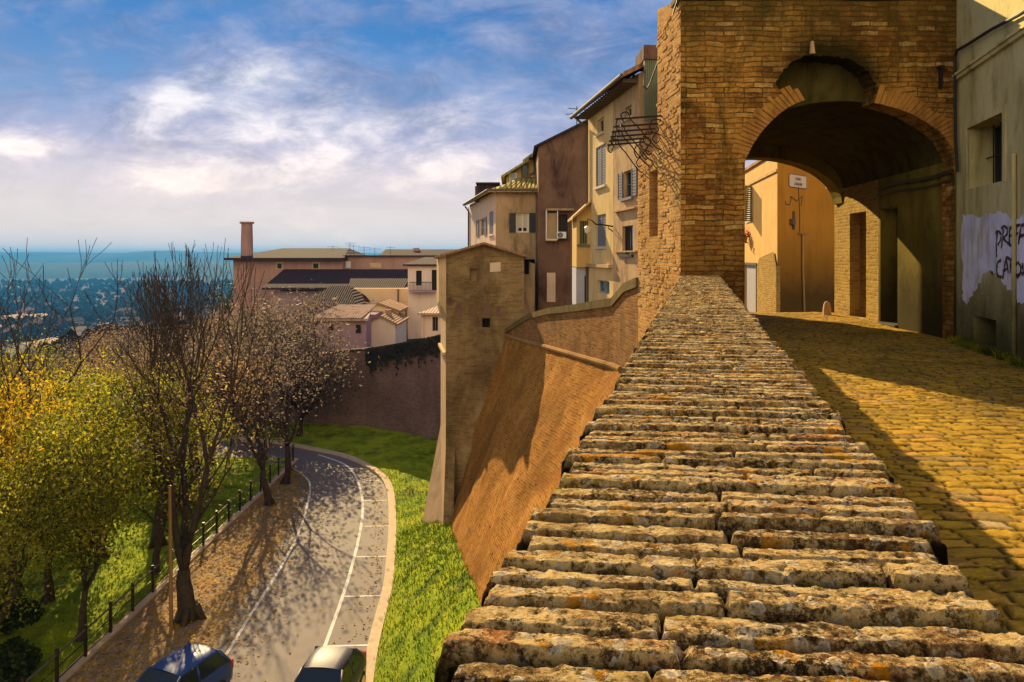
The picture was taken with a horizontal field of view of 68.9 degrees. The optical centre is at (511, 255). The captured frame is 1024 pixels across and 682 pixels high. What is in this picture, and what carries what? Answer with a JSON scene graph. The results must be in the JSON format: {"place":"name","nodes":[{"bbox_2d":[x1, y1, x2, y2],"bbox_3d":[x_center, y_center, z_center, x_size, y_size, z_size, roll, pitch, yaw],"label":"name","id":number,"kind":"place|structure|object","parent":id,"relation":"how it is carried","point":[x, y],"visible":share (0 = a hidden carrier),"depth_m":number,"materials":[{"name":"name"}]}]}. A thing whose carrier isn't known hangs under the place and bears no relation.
{"place":"outdoors","nodes":[
{"label":"outdoors","id":0,"kind":"place"},
{"bbox_2d":[0,262,232,278],"bbox_3d":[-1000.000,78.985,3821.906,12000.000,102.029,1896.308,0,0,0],"label":"hills","id":1,"kind":"structure","parent":0,"point":[91,270],"depth_m":3345.80,"materials":[{"name":"blue"}]},
{"bbox_2d":[0,457,291,681],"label":"lawn","id":2,"kind":"structure","parent":0,"point":[53,631],"depth_m":26.58,"materials":[{"name":"green plant"}]},
{"bbox_2d":[0,636,43,681],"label":"dark shrub","id":3,"kind":"object","parent":2,"relation":"on","point":[13,668],"visible":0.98,"depth_m":19.77,"materials":[{"name":"green plant"}]},
{"bbox_2d":[0,582,45,635],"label":"dark shrub","id":4,"kind":"object","parent":2,"relation":"on","point":[16,623],"visible":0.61,"depth_m":22.32,"materials":[{"name":"green plant"}]},
{"bbox_2d":[0,377,103,569],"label":"yellow tree","id":5,"kind":"object","parent":2,"relation":"on","point":[9,429],"visible":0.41,"depth_m":22.13,"materials":[{"name":"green plant"}]},
{"bbox_2d":[0,342,121,475],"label":"olive tree","id":6,"kind":"object","parent":2,"relation":"on","point":[51,372],"visible":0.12,"depth_m":38.99,"materials":[{"name":"green plant"}]},
{"bbox_2d":[0,413,131,650],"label":"olive tree","id":7,"kind":"object","parent":2,"relation":"on","point":[22,528],"visible":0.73,"depth_m":19.97,"materials":[{"name":"green plant"}]},
{"bbox_2d":[0,238,163,591],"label":"bare tree","id":8,"kind":"object","parent":2,"relation":"on","point":[17,347],"visible":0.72,"depth_m":27.58,"materials":[{"name":"brown plant"}]},
{"bbox_2d":[3,339,168,557],"bbox_3d":[-16.229,7.414,28.228,6.276,8.456,8.046,0,0,-12],"label":"olive tree","id":9,"kind":"object","parent":2,"relation":"on","point":[80,390],"visible":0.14,"depth_m":28.14,"materials":[{"name":"green plant"}]},
{"bbox_2d":[0,350,181,604],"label":"olive tree","id":10,"kind":"object","parent":2,"relation":"on","point":[47,596],"visible":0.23,"depth_m":24.67,"materials":[{"name":"yellow plant"}]},
{"bbox_2d":[0,362,187,642],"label":"young tree","id":11,"kind":"object","parent":2,"relation":"on","point":[107,508],"visible":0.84,"depth_m":21.17,"materials":[{"name":"green plant"}]},
{"bbox_2d":[20,444,293,681],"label":"park fence","id":12,"kind":"object","parent":2,"relation":"on","point":[58,652],"visible":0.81,"depth_m":23.91,"materials":[{"name":"metal"}]},
{"bbox_2d":[131,454,190,495],"bbox_3d":[-16.982,10.505,35.704,3.247,2.152,2.754,0,0,0],"label":"dark shrub","id":13,"kind":"object","parent":2,"relation":"on","point":[154,475],"visible":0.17,"depth_m":35.40,"materials":[{"name":"green plant"}]},
{"bbox_2d":[94,350,257,574],"bbox_3d":[-12.544,7.556,27.343,5.466,8.143,5.365,0,0,-44],"label":"olive tree","id":14,"kind":"object","parent":2,"relation":"on","point":[156,553],"visible":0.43,"depth_m":27.06,"materials":[{"name":"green plant"}]},
{"bbox_2d":[121,241,230,487],"bbox_3d":[-16.258,5.470,36.349,6.135,12.346,4.572,0,0,39],"label":"bare tree","id":15,"kind":"object","parent":2,"relation":"on","point":[187,339],"visible":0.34,"depth_m":36.00,"materials":[{"name":"brown plant"}]},
{"bbox_2d":[117,241,243,548],"bbox_3d":[-14.324,5.469,31.259,5.130,12.342,4.383,0,0,-31],"label":"bare tree","id":16,"kind":"object","parent":2,"relation":"on","point":[154,532],"visible":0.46,"depth_m":31.18,"materials":[{"name":"brown plant"}]},
{"bbox_2d":[151,474,222,513],"bbox_3d":[-14.447,10.788,33.449,2.922,1.577,2.848,0,0,0],"label":"dark shrub","id":17,"kind":"object","parent":2,"relation":"on","point":[194,502],"visible":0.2,"depth_m":33.19,"materials":[{"name":"green plant"}]},
{"bbox_2d":[66,475,299,681],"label":"leafy pavement","id":18,"kind":"structure","parent":0,"point":[132,624],"depth_m":25.03,"materials":[{"name":"plant"}]},
{"bbox_2d":[168,485,173,630],"bbox_3d":[-10.472,9.275,22.900,0.172,4.451,0.127,0,0,0],"label":"metal post","id":19,"kind":"object","parent":18,"relation":"on","point":[171,628],"visible":0.97,"depth_m":22.86,"materials":[{"name":"orange metal"}]},
{"bbox_2d":[53,458,297,681],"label":"edging kerb","id":20,"kind":"structure","parent":18,"relation":"on","point":[105,639],"depth_m":24.62,"materials":[{"name":"concrete"}]},
{"bbox_2d":[84,238,278,627],"bbox_3d":[-10.762,5.523,24.605,6.697,12.248,4.819,0,0,0],"label":"bare tree","id":21,"kind":"object","parent":18,"relation":"on","point":[189,608],"visible":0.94,"depth_m":24.19,"materials":[{"name":"brown plant"}]},
{"bbox_2d":[67,464,384,681],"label":"fallen leaves","id":22,"kind":"object","parent":18,"relation":"on","point":[244,572],"visible":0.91,"depth_m":26.73,"materials":[{"name":"plant"}]},
{"bbox_2d":[194,313,303,505],"bbox_3d":[-12.253,7.166,34.267,4.900,8.935,4.695,0,0,-37],"label":"bare tree","id":23,"kind":"object","parent":18,"relation":"on","point":[269,500],"visible":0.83,"depth_m":34.37,"materials":[{"name":"brown plant"}]},
{"bbox_2d":[205,302,370,485],"bbox_3d":[-11.026,7.020,38.276,8.416,9.224,6.022,0,0,0],"label":"brown tree","id":24,"kind":"object","parent":18,"relation":"on","point":[285,479],"visible":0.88,"depth_m":37.70,"materials":[{"name":"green plant"}]},
{"bbox_2d":[0,250,380,262],"bbox_3d":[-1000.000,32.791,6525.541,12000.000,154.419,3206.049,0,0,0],"label":"hills","id":25,"kind":"structure","parent":0,"point":[67,257],"depth_m":5785.19,"materials":[{"name":"blue"}]},
{"bbox_2d":[0,421,480,681],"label":"grass bank","id":26,"kind":"structure","parent":0,"point":[319,430],"depth_m":26.23,"materials":[{"name":"plant"}]},
{"bbox_2d":[176,341,440,438],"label":"town wall","id":27,"kind":"structure","parent":26,"relation":"on","point":[407,399],"depth_m":48.44,"materials":[{"name":"brick"}]},
{"bbox_2d":[365,334,440,376],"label":"creeper","id":28,"kind":"object","parent":27,"relation":"attached to","point":[419,347],"visible":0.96,"depth_m":47.19,"materials":[{"name":"green plant"}]},
{"bbox_2d":[423,242,534,525],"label":"watch tower","id":29,"kind":"structure","parent":26,"relation":"on","point":[485,294],"depth_m":30.00,"materials":[{"name":"paint"}]},
{"bbox_2d":[470,268,475,280],"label":"window","id":30,"kind":"structure","parent":29,"relation":"in","point":[472,270],"depth_m":30.24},
{"bbox_2d":[450,277,637,603],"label":"bastion wall","id":31,"kind":"structure","parent":26,"relation":"on","point":[556,375],"depth_m":20.47,"materials":[{"name":"brick"}]},
{"bbox_2d":[434,275,1023,681],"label":"parapet wall","id":32,"kind":"structure","parent":31,"relation":"on","point":[728,501],"depth_m":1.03,"materials":[{"name":"stone"}]},
{"bbox_2d":[118,435,387,681],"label":"road","id":33,"kind":"structure","parent":0,"point":[309,622],"depth_m":26.63,"materials":[{"name":"asphalt"}]},
{"bbox_2d":[135,642,233,681],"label":"parked car","id":34,"kind":"object","parent":33,"relation":"on","point":[190,662],"visible":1,"depth_m":18.92,"materials":[{"name":"blue paint"},{"name":"rubber"},{"name":"dark glass"}]},
{"bbox_2d":[146,430,395,681],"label":"kerb","id":35,"kind":"structure","parent":33,"relation":"on","point":[375,635],"depth_m":28.01,"materials":[{"name":"concrete"}]},
{"bbox_2d":[225,454,385,653],"bbox_3d":[-7.313,11.474,25.658,5.678,0.001,35.651,0,0,-7],"label":"road marking","id":36,"kind":"object","parent":33,"relation":"on","point":[342,595],"visible":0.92,"depth_m":27.30,"materials":[{"name":"paint"}]},
{"bbox_2d":[294,645,366,681],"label":"parked car","id":37,"kind":"object","parent":33,"relation":"on","point":[332,664],"visible":1,"depth_m":18.89,"materials":[{"name":"grey paint"}]},
{"bbox_2d":[124,335,420,376],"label":"hillside terrace ground","id":38,"kind":"structure","parent":0,"point":[407,339],"depth_m":65.68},
{"bbox_2d":[302,286,369,343],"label":"hipped house","id":39,"kind":"structure","parent":38,"relation":"on","point":[352,295],"depth_m":65.57,"materials":[{"name":"tile"}]},
{"bbox_2d":[310,304,382,350],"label":"mauve house","id":40,"kind":"structure","parent":38,"relation":"on","point":[363,315],"depth_m":55.00,"materials":[{"name":"pink paint"}]},
{"bbox_2d":[354,286,407,334],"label":"cream house","id":41,"kind":"structure","parent":38,"relation":"on","point":[377,295],"depth_m":70.00,"materials":[{"name":"beige paint"}]},
{"bbox_2d":[371,309,408,346],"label":"white gabled house","id":42,"kind":"structure","parent":38,"relation":"on","point":[388,327],"depth_m":57.00,"materials":[{"name":"paint"}]},
{"bbox_2d":[380,248,457,254],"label":"gabled far house","id":43,"kind":"structure","parent":38,"relation":"on","point":[415,251],"depth_m":94.84,"materials":[{"name":"ceramic"}]},
{"bbox_2d":[403,257,436,338],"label":"building","id":44,"kind":"structure","parent":38,"relation":"on","point":[422,284],"depth_m":66.00,"materials":[{"name":"paint"}]},
{"bbox_2d":[432,270,436,289],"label":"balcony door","id":45,"kind":"structure","parent":44,"relation":"in","point":[434,272],"depth_m":66.19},
{"bbox_2d":[417,306,440,337],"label":"little tiled house","id":46,"kind":"structure","parent":38,"relation":"on","point":[430,322],"depth_m":50.00,"materials":[{"name":"beige paint"}]},
{"bbox_2d":[432,317,437,330],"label":"window","id":47,"kind":"structure","parent":46,"relation":"in","point":[434,319],"depth_m":50.15,"materials":[{"name":"black glass"}]},
{"bbox_2d":[0,0,756,252],"label":"sky","id":48,"kind":"structure","parent":0,"point":[132,125],"materials":[{"name":"blue"}]},
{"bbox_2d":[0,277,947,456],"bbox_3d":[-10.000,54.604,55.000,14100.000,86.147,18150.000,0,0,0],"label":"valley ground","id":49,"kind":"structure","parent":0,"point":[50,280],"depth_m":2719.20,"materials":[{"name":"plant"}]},
{"bbox_2d":[0,340,44,408],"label":"olive tree","id":50,"kind":"object","parent":49,"relation":"on","point":[6,368],"visible":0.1,"depth_m":65.86,"materials":[{"name":"green plant"}]},
{"bbox_2d":[2,337,57,356],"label":"valley house","id":51,"kind":"structure","parent":49,"relation":"on","point":[23,344],"depth_m":484.08,"materials":[{"name":"ceramic"}]},
{"bbox_2d":[0,326,73,400],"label":"olive tree","id":52,"kind":"object","parent":49,"relation":"on","point":[37,348],"visible":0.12,"depth_m":57.78,"materials":[{"name":"green plant"}]},
{"bbox_2d":[0,334,101,405],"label":"brown tree","id":53,"kind":"object","parent":49,"relation":"on","point":[54,357],"visible":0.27,"depth_m":50.55,"materials":[{"name":"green plant"}]},
{"bbox_2d":[56,317,84,325],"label":"valley house","id":54,"kind":"structure","parent":49,"relation":"on","point":[79,320],"depth_m":776.66,"materials":[{"name":"ceramic"}]},
{"bbox_2d":[49,326,114,376],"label":"brown tree","id":55,"kind":"object","parent":49,"relation":"on","point":[86,346],"visible":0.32,"depth_m":81.95,"materials":[{"name":"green plant"}]},
{"bbox_2d":[56,340,143,396],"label":"brown tree","id":56,"kind":"object","parent":49,"relation":"on","point":[102,368],"visible":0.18,"depth_m":46.89,"materials":[{"name":"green plant"}]},
{"bbox_2d":[63,319,139,376],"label":"brown tree","id":57,"kind":"object","parent":49,"relation":"on","point":[98,345],"visible":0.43,"depth_m":70.20,"materials":[{"name":"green plant"}]},
{"bbox_2d":[0,277,232,408],"bbox_3d":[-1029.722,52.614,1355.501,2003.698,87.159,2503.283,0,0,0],"label":"valley woods","id":58,"kind":"object","parent":49,"relation":"on","point":[89,315],"visible":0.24,"depth_m":1162.52,"materials":[{"name":"plant"}]},
{"bbox_2d":[87,306,167,384],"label":"brown tree","id":59,"kind":"object","parent":49,"relation":"on","point":[125,342],"visible":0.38,"depth_m":61.63,"materials":[{"name":"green plant"}]},
{"bbox_2d":[82,344,200,437],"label":"brown tree","id":60,"kind":"object","parent":49,"relation":"on","point":[134,369],"visible":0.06,"depth_m":43.70,"materials":[{"name":"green plant"}]},
{"bbox_2d":[121,328,172,382],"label":"brown tree","id":61,"kind":"object","parent":49,"relation":"on","point":[143,350],"visible":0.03,"depth_m":55.46,"materials":[{"name":"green plant"}]},
{"bbox_2d":[120,321,279,465],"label":"brown tree","id":62,"kind":"object","parent":49,"relation":"on","point":[214,412],"visible":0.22,"depth_m":41.25,"materials":[{"name":"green plant"}]},
{"bbox_2d":[198,272,232,324],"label":"round tree","id":63,"kind":"object","parent":49,"relation":"on","point":[226,301],"visible":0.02,"depth_m":93.74,"materials":[{"name":"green plant"}]},
{"bbox_2d":[195,296,268,351],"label":"brown tree","id":64,"kind":"object","parent":49,"relation":"on","point":[230,317],"visible":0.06,"depth_m":65.57,"materials":[{"name":"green plant"}]},
{"bbox_2d":[163,322,328,460],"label":"brown tree","id":65,"kind":"object","parent":49,"relation":"on","point":[261,448],"visible":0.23,"depth_m":41.93,"materials":[{"name":"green plant"}]},
{"bbox_2d":[185,280,309,354],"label":"brown tree","id":66,"kind":"object","parent":49,"relation":"on","point":[264,316],"visible":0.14,"depth_m":55.19,"materials":[{"name":"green plant"}]},
{"bbox_2d":[185,297,321,438],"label":"brown tree","id":67,"kind":"object","parent":49,"relation":"on","point":[229,347],"visible":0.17,"depth_m":46.98,"materials":[{"name":"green plant"}]},
{"bbox_2d":[214,279,344,351],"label":"brown tree","id":68,"kind":"object","parent":49,"relation":"on","point":[300,310],"visible":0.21,"depth_m":59.01,"materials":[{"name":"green plant"}]},
{"bbox_2d":[205,288,373,428],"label":"brown tree","id":69,"kind":"object","parent":49,"relation":"on","point":[295,325],"visible":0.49,"depth_m":47.98,"materials":[{"name":"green plant"}]},
{"bbox_2d":[247,308,379,436],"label":"brown tree","id":70,"kind":"object","parent":49,"relation":"on","point":[302,414],"visible":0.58,"depth_m":47.12,"materials":[{"name":"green plant"}]},
{"bbox_2d":[224,221,436,338],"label":"long brick building","id":71,"kind":"structure","parent":49,"relation":"on","point":[292,269],"depth_m":78.00,"materials":[{"name":"brick"}]},
{"bbox_2d":[372,299,407,337],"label":"gabled house","id":72,"kind":"structure","parent":49,"relation":"on","point":[394,306],"depth_m":62.87,"materials":[{"name":"tile"}]},
{"bbox_2d":[749,312,1023,634],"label":"cobbled street","id":73,"kind":"structure","parent":0,"point":[960,478],"depth_m":6.15,"materials":[{"name":"stone"}]},
{"bbox_2d":[745,160,833,312],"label":"orange house","id":74,"kind":"structure","parent":73,"relation":"on","point":[773,263],"depth_m":29.86,"materials":[{"name":"plaster"},{"name":"dark glass"}]},
{"bbox_2d":[745,185,751,222],"bbox_3d":[10.467,-2.285,33.171,0.408,1.566,2.195,0,0,23],"label":"window shutter","id":75,"kind":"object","parent":74,"relation":"in","point":[748,206],"depth_m":32.74,"materials":[{"name":"white paint"}]},
{"bbox_2d":[745,262,756,311],"bbox_3d":[10.701,1.657,33.385,0.180,2.687,3.181,0,0,7],"label":"door","id":76,"kind":"structure","parent":74,"relation":"in","point":[751,268],"depth_m":33.61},
{"bbox_2d":[789,211,795,228],"bbox_3d":[10.796,-1.362,28.674,0.320,0.700,0.150,0,0,-43],"label":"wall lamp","id":77,"kind":"object","parent":74,"relation":"attached to","point":[792,221],"visible":1,"depth_m":28.65,"materials":[{"name":"grey metal"}]},
{"bbox_2d":[789,174,806,188],"bbox_3d":[11.124,-2.889,29.055,1.420,0.525,0.033,0,0,-43],"label":"street sign","id":78,"kind":"object","parent":74,"relation":"attached to","point":[796,181],"visible":1,"depth_m":29.02,"materials":[{"name":"metal"}]},
{"bbox_2d":[798,233,806,310],"bbox_3d":[11.373,0.644,29.224,0.646,3.082,0.088,0,0,-42],"label":"drainpipe","id":79,"kind":"object","parent":74,"relation":"attached to","point":[803,287],"visible":1,"depth_m":29.21,"materials":[{"name":"orange metal"}]},
{"bbox_2d":[637,0,955,342],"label":"brick gatehouse","id":80,"kind":"object","parent":73,"relation":"on","point":[835,97],"visible":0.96,"depth_m":12.00,"materials":[{"name":"brick"}]},
{"bbox_2d":[607,111,661,177],"bbox_3d":[2.229,-2.014,13.726,0.849,1.036,1.284,0,0,0],"label":"iron rack","id":81,"kind":"object","parent":80,"relation":"attached to","point":[612,140],"visible":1,"depth_m":13.60,"materials":[{"name":"metal"}]},
{"bbox_2d":[643,0,679,89],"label":"hanging cable","id":82,"kind":"object","parent":80,"relation":"hanging from","point":[657,61],"visible":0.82,"depth_m":15.07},
{"bbox_2d":[875,170,952,189],"bbox_3d":[7.251,-1.360,13.613,0.056,0.095,3.102,0,0,6],"label":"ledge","id":83,"kind":"object","parent":80,"relation":"attached to","point":[917,179],"visible":1,"depth_m":13.32,"materials":[{"name":"stone"}]},
{"bbox_2d":[876,179,951,195],"bbox_3d":[7.251,-1.220,13.613,0.036,0.076,3.101,0,0,6],"label":"pipe","id":84,"kind":"object","parent":80,"relation":"attached to","point":[946,181],"visible":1,"depth_m":13.34,"materials":[{"name":"metal"}]},
{"bbox_2d":[936,65,944,88],"bbox_3d":[6.859,-2.859,11.947,0.080,0.360,0.095,0,0,0],"label":"iron stay","id":85,"kind":"object","parent":80,"relation":"attached to","point":[940,75],"visible":1,"depth_m":11.93,"materials":[{"name":"metal"}]},
{"bbox_2d":[822,301,831,315],"bbox_3d":[7.303,1.228,17.300,0.194,0.345,0.197,0,0,0],"label":"corner stone","id":86,"kind":"object","parent":73,"relation":"on","point":[826,308],"visible":0.88,"depth_m":17.23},
{"bbox_2d":[825,180,877,322],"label":"brick wall","id":87,"kind":"structure","parent":73,"relation":"on","point":[856,253],"depth_m":16.84,"materials":[{"name":"brick"}]},
{"bbox_2d":[878,163,955,340],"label":"passage wall","id":88,"kind":"structure","parent":73,"relation":"on","point":[909,260],"depth_m":13.61,"materials":[{"name":"brown plaster"}]},
{"bbox_2d":[944,333,1023,367],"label":"weeds","id":89,"kind":"object","parent":73,"relation":"on","point":[978,348],"visible":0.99,"depth_m":10.37,"materials":[{"name":"green plant"}]},
{"bbox_2d":[952,0,1023,360],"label":"plaster house","id":90,"kind":"structure","parent":73,"relation":"on","point":[989,74],"depth_m":10.78,"materials":[{"name":"plaster"}]},
{"bbox_2d":[964,103,1005,190],"bbox_3d":[7.004,-1.525,10.817,0.736,1.050,1.544,0,0,0],"label":"window","id":91,"kind":"structure","parent":90,"relation":"in","point":[999,133],"depth_m":11.15,"materials":[{"name":"metal"}]},
{"bbox_2d":[953,10,1023,171],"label":"service cable","id":92,"kind":"object","parent":90,"relation":"attached to","point":[1019,14],"visible":1,"depth_m":11.81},
{"bbox_2d":[1011,153,1015,354],"bbox_3d":[6.536,-0.018,9.725,0.048,2.628,0.048,0,0,-36],"label":"drainpipe","id":93,"kind":"object","parent":90,"relation":"attached to","point":[1013,253],"visible":0.93,"depth_m":9.71,"materials":[{"name":"metal"}]},
{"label":"upper terrace ground","id":94,"kind":"structure","parent":0,"visible":0},
{"bbox_2d":[462,177,537,310],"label":"shuttered house","id":95,"kind":"structure","parent":94,"relation":"on","point":[505,216],"depth_m":34.00,"materials":[{"name":"white paint"}]},
{"bbox_2d":[476,217,486,236],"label":"window","id":96,"kind":"structure","parent":95,"relation":"in","point":[483,221],"depth_m":39.09,"materials":[{"name":"white paint"}]},
{"bbox_2d":[488,211,493,235],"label":"window","id":97,"kind":"structure","parent":95,"relation":"in","point":[491,213],"depth_m":35.21,"materials":[{"name":"white paint"}]},
{"bbox_2d":[509,213,535,232],"bbox_3d":[0.478,-1.498,34.054,1.198,0.890,0.202,0,0,0],"label":"window","id":98,"kind":"structure","parent":95,"relation":"in","point":[518,222],"depth_m":33.98,"materials":[{"name":"white paint"}]},
{"bbox_2d":[501,153,535,184],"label":"terrace house","id":99,"kind":"structure","parent":94,"relation":"on","point":[525,168],"depth_m":36.90,"materials":[{"name":"paint"}]},
{"bbox_2d":[521,164,527,176],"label":"window","id":100,"kind":"structure","parent":99,"relation":"in","point":[524,169],"depth_m":36.90,"materials":[{"name":"grey wood"}]},
{"bbox_2d":[531,120,587,309],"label":"dark tall house","id":101,"kind":"structure","parent":94,"relation":"on","point":[560,158],"depth_m":33.00,"materials":[{"name":"brown paint"}]},
{"bbox_2d":[558,215,568,239],"bbox_3d":[2.216,-1.254,33.113,0.611,1.139,0.365,0,0,0],"label":"window","id":102,"kind":"structure","parent":101,"relation":"in","point":[562,219],"depth_m":33.29,"materials":[{"name":"black glass"}]},
{"bbox_2d":[568,45,657,303],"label":"yellow house","id":103,"kind":"structure","parent":94,"relation":"on","point":[606,257],"depth_m":20.76,"materials":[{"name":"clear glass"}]},
{"bbox_2d":[577,221,589,246],"bbox_3d":[2.244,-0.691,23.463,0.386,0.807,0.165,0,0,0],"label":"window","id":104,"kind":"structure","parent":103,"relation":"in","point":[583,236],"depth_m":23.49,"materials":[{"name":"green glass"}]},
{"bbox_2d":[584,219,612,233],"bbox_3d":[2.404,-0.823,20.700,0.808,0.430,0.171,0,0,0],"label":"wall lamp","id":105,"kind":"object","parent":103,"relation":"attached to","point":[587,228],"visible":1,"depth_m":20.68,"materials":[{"name":"glass"}]},
{"bbox_2d":[594,118,603,137],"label":"window","id":106,"kind":"structure","parent":103,"relation":"in","point":[601,121],"depth_m":22.35,"materials":[{"name":"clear glass"}]},
{"bbox_2d":[593,144,606,189],"bbox_3d":[2.620,-2.629,22.124,0.120,1.270,1.286,0,0,-8],"label":"window","id":107,"kind":"structure","parent":103,"relation":"in","point":[601,151],"depth_m":22.10,"materials":[{"name":"white wood"}]},
{"bbox_2d":[594,214,606,248],"bbox_3d":[2.632,-0.710,22.040,0.120,1.014,1.115,0,0,-8],"label":"window","id":108,"kind":"structure","parent":103,"relation":"in","point":[601,218],"depth_m":22.01,"materials":[{"name":"grey glass"}]},
{"bbox_2d":[600,280,608,293],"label":"window","id":109,"kind":"structure","parent":103,"relation":"in","point":[604,285],"depth_m":22.13,"materials":[{"name":"blue glass"}]},
{"bbox_2d":[619,226,633,256],"bbox_3d":[3.034,-0.372,19.451,0.345,0.811,1.095,0,0,0],"label":"window","id":110,"kind":"structure","parent":103,"relation":"in","point":[628,229],"depth_m":19.68,"materials":[{"name":"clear glass"}]},
{"bbox_2d":[618,167,636,200],"bbox_3d":[3.104,-1.829,19.400,0.318,0.771,1.634,0,0,-8],"label":"window","id":111,"kind":"structure","parent":103,"relation":"in","point":[632,184],"depth_m":19.64,"materials":[{"name":"grey wood"}]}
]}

